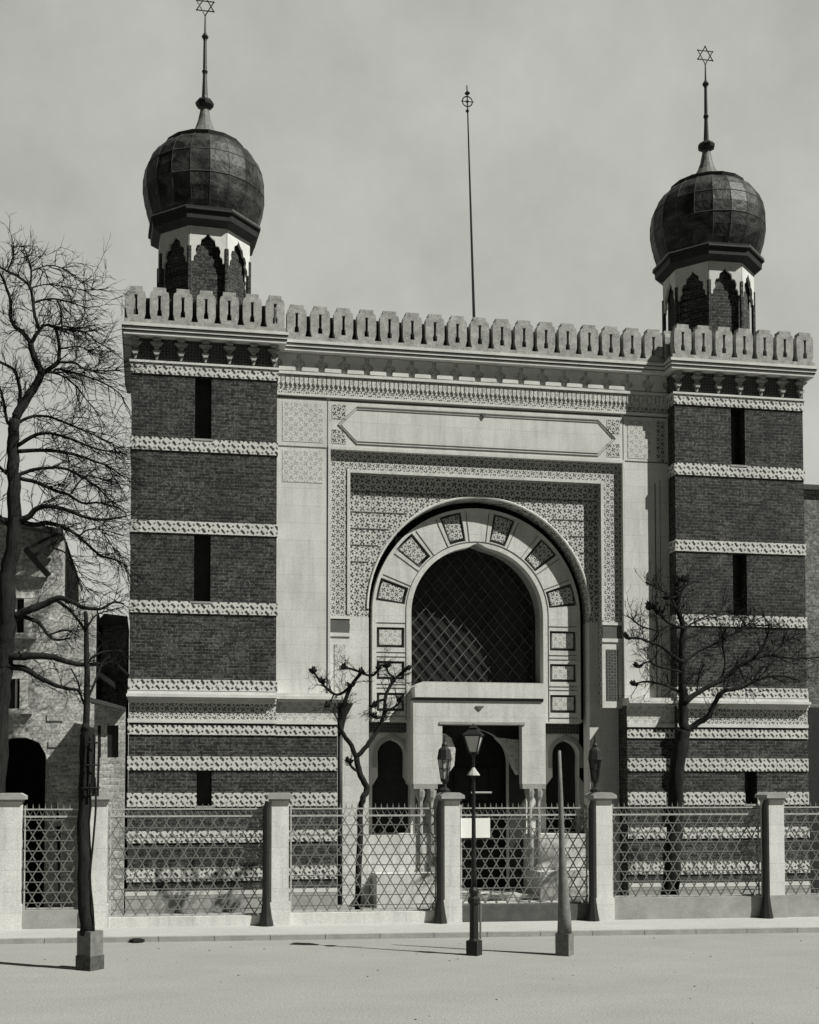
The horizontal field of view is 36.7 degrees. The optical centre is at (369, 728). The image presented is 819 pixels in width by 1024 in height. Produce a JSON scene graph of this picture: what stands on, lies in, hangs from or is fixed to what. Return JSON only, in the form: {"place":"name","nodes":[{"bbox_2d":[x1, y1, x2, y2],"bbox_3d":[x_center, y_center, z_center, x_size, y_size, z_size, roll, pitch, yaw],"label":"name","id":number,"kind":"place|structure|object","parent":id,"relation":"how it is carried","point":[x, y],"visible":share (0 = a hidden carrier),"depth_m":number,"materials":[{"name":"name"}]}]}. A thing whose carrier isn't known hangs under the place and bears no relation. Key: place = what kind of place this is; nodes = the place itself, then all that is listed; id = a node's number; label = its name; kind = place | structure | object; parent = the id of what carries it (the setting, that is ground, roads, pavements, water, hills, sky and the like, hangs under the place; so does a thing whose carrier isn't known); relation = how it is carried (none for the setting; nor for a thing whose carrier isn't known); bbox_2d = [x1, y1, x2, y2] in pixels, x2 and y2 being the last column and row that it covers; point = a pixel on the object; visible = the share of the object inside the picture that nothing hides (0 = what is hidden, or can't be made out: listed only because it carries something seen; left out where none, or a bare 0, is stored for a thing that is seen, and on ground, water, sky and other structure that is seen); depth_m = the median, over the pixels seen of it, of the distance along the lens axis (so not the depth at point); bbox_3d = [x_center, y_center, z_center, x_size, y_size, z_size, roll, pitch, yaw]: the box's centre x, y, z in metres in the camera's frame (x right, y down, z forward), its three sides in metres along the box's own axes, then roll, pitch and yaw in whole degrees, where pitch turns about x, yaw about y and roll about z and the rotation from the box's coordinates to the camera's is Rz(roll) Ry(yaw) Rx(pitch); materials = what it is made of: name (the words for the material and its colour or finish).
{"place":"outdoors","nodes":[
{"label":"outdoors","id":0,"kind":"place"},
{"bbox_2d":[0,793,27,929],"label":"fence pier","id":1,"kind":"structure","parent":0,"point":[11,838],"depth_m":26.82,"materials":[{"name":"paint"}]},
{"bbox_2d":[0,517,101,907],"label":"brick house","id":2,"kind":"structure","parent":0,"point":[44,733],"depth_m":31.09,"materials":[{"name":"grey brick"}]},
{"bbox_2d":[90,793,111,927],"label":"fence pier","id":3,"kind":"structure","parent":0,"point":[99,872],"depth_m":27.08,"materials":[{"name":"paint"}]},
{"bbox_2d":[22,849,434,914],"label":"garden ground","id":4,"kind":"structure","parent":0,"point":[341,908],"depth_m":32.02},
{"bbox_2d":[0,213,170,792],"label":"bare tree","id":5,"kind":"object","parent":4,"relation":"on","point":[9,614],"visible":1,"depth_m":29.16,"materials":[{"name":"black plant"}]},
{"bbox_2d":[90,613,128,914],"bbox_3d":[-6.851,0.859,32.723,0.922,7.738,5.550,0,-3,-10],"label":"side annex","id":6,"kind":"object","parent":4,"relation":"on","point":[111,708],"visible":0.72,"depth_m":30.41,"materials":[{"name":"grey brick"}]},
{"bbox_2d":[307,642,421,909],"bbox_3d":[-0.100,1.201,29.216,2.933,6.541,1.301,0,-3,-10],"label":"pollarded tree","id":7,"kind":"object","parent":4,"relation":"on","point":[385,712],"visible":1,"depth_m":29.18,"materials":[{"name":"black plant"}]},
{"bbox_2d":[121,0,817,913],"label":"synagogue","id":8,"kind":"structure","parent":4,"relation":"on","point":[477,522],"depth_m":33.52,"materials":[{"name":"brick"}]},
{"bbox_2d":[395,536,550,685],"bbox_3d":[2.889,-2.742,34.639,4.700,5.300,0.460,0,-3,-10],"label":"great window","id":9,"kind":"structure","parent":8,"relation":"in","point":[475,615],"depth_m":34.85,"materials":[{"name":"black glass"}]},
{"bbox_2d":[607,561,818,896],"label":"bare tree","id":10,"kind":"object","parent":4,"relation":"on","point":[680,750],"visible":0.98,"depth_m":30.85,"materials":[{"name":"black plant"}]},
{"bbox_2d":[807,707,818,894],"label":"building","id":11,"kind":"structure","parent":4,"relation":"on","point":[813,748],"depth_m":34.52,"materials":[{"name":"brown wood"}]},
{"bbox_2d":[259,793,292,926],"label":"fence pier","id":12,"kind":"structure","parent":0,"point":[275,910],"depth_m":27.59,"materials":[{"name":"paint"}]},
{"bbox_2d":[0,933,818,1023],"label":"road","id":13,"kind":"structure","parent":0,"point":[751,978],"depth_m":20.32,"materials":[{"name":"grey asphalt"}]},
{"bbox_2d":[64,591,132,970],"bbox_3d":[-4.841,0.882,21.923,1.247,6.750,0.510,1,-3,-18],"label":"street pole","id":14,"kind":"object","parent":13,"relation":"on","point":[89,956],"visible":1,"depth_m":21.75,"materials":[{"name":"black metal"}]},
{"bbox_2d":[129,938,144,942],"bbox_3d":[-4.798,4.373,25.439,0.330,0.089,0.335,0,-3,-10],"label":"loose stone","id":15,"kind":"object","parent":13,"relation":"on","point":[136,940],"visible":1,"depth_m":25.33,"materials":[{"name":"grey stone"}]},
{"bbox_2d":[0,927,818,943],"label":"kerb","id":16,"kind":"structure","parent":13,"relation":"on","point":[114,939],"depth_m":26.06,"materials":[{"name":"grey stone"}]},
{"bbox_2d":[44,940,806,1019],"bbox_3d":[2.545,4.210,20.943,23.374,0.012,9.560,0,-3,-10],"label":"grit and leaves","id":17,"kind":"object","parent":13,"relation":"on","point":[406,966],"visible":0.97,"depth_m":22.66,"materials":[{"name":"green plant"}]},
{"bbox_2d":[462,724,491,955],"bbox_3d":[2.067,2.122,23.609,0.518,4.420,0.368,-1,-3,15],"label":"gas lamp","id":18,"kind":"object","parent":13,"relation":"on","point":[473,735],"visible":1,"depth_m":23.56,"materials":[{"name":"black metal"}]},
{"bbox_2d":[555,750,573,956],"bbox_3d":[3.723,2.377,23.613,0.271,3.910,0.279,-2,-3,31],"label":"slender pole","id":19,"kind":"object","parent":13,"relation":"on","point":[564,940],"visible":1,"depth_m":23.50,"materials":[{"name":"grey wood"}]},
{"bbox_2d":[0,917,818,941],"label":"pavement","id":20,"kind":"structure","parent":0,"point":[499,926],"depth_m":27.16,"materials":[{"name":"grey concrete"}]},
{"bbox_2d":[22,804,79,928],"bbox_3d":[-6.950,3.026,27.126,1.339,2.720,0.260,0,-3,-8],"label":"lattice fence","id":21,"kind":"object","parent":20,"relation":"on","point":[62,917],"visible":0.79,"depth_m":27.06,"materials":[{"name":"grey metal"}]},
{"bbox_2d":[108,804,263,927],"bbox_3d":[-4.071,3.043,27.520,3.453,2.720,0.260,0,-3,-8],"label":"lattice fence","id":22,"kind":"object","parent":20,"relation":"on","point":[186,920],"visible":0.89,"depth_m":27.46,"materials":[{"name":"metal"}]},
{"bbox_2d":[289,803,435,924],"bbox_3d":[-0.135,3.067,28.058,3.400,2.720,0.260,0,-3,-8],"label":"lattice fence","id":23,"kind":"object","parent":20,"relation":"on","point":[349,916],"visible":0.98,"depth_m":28.00,"materials":[{"name":"metal"}]},
{"bbox_2d":[460,803,588,921],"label":"lattice gate","id":24,"kind":"structure","parent":20,"relation":"on","point":[497,911],"depth_m":28.51,"materials":[{"name":"metal"}]},
{"bbox_2d":[461,818,489,837],"bbox_3d":[2.435,2.295,28.396,0.699,0.452,0.015,0,-3,-10],"label":"notice board","id":25,"kind":"object","parent":24,"relation":"attached to","point":[482,827],"visible":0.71,"depth_m":28.40,"materials":[{"name":"white paper"}]},
{"bbox_2d":[612,802,761,919],"bbox_3d":[7.472,3.112,29.099,3.694,2.720,0.260,0,-3,-8],"label":"lattice fence","id":26,"kind":"object","parent":20,"relation":"on","point":[668,906],"visible":1,"depth_m":29.03,"materials":[{"name":"grey metal"}]},
{"bbox_2d":[784,802,818,916],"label":"lattice fence","id":27,"kind":"object","parent":20,"relation":"on","point":[805,904],"visible":1,"depth_m":29.45,"materials":[{"name":"grey metal"}]},
{"bbox_2d":[0,0,818,755],"label":"sky","id":28,"kind":"structure","parent":0,"point":[583,115],"materials":[{"name":"grey"}]},
{"bbox_2d":[433,792,464,923],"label":"fence pier","id":29,"kind":"structure","parent":0,"point":[448,908],"depth_m":28.11,"materials":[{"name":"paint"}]},
{"bbox_2d":[437,735,451,791],"bbox_3d":[1.726,0.816,28.432,0.333,1.320,0.333,-1,-3,12],"label":"pier lantern","id":30,"kind":"object","parent":29,"relation":"on","point":[444,757],"visible":1,"depth_m":28.34,"materials":[{"name":"black metal"}]},
{"bbox_2d":[585,792,616,921],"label":"fence pier","id":31,"kind":"structure","parent":0,"point":[601,904],"depth_m":28.60,"materials":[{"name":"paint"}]},
{"bbox_2d":[588,736,601,791],"bbox_3d":[5.289,0.837,28.919,0.333,1.320,0.333,2,-3,-33],"label":"pier lantern","id":32,"kind":"object","parent":31,"relation":"on","point":[594,758],"visible":1,"depth_m":28.83,"materials":[{"name":"black metal"}]},
{"bbox_2d":[755,792,788,918],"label":"fence pier","id":33,"kind":"structure","parent":0,"point":[774,901],"depth_m":29.18,"materials":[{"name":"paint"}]},
{"bbox_2d":[804,484,818,706],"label":"house","id":34,"kind":"structure","parent":0,"point":[811,514],"depth_m":36.62,"materials":[{"name":"brick"}]}
]}

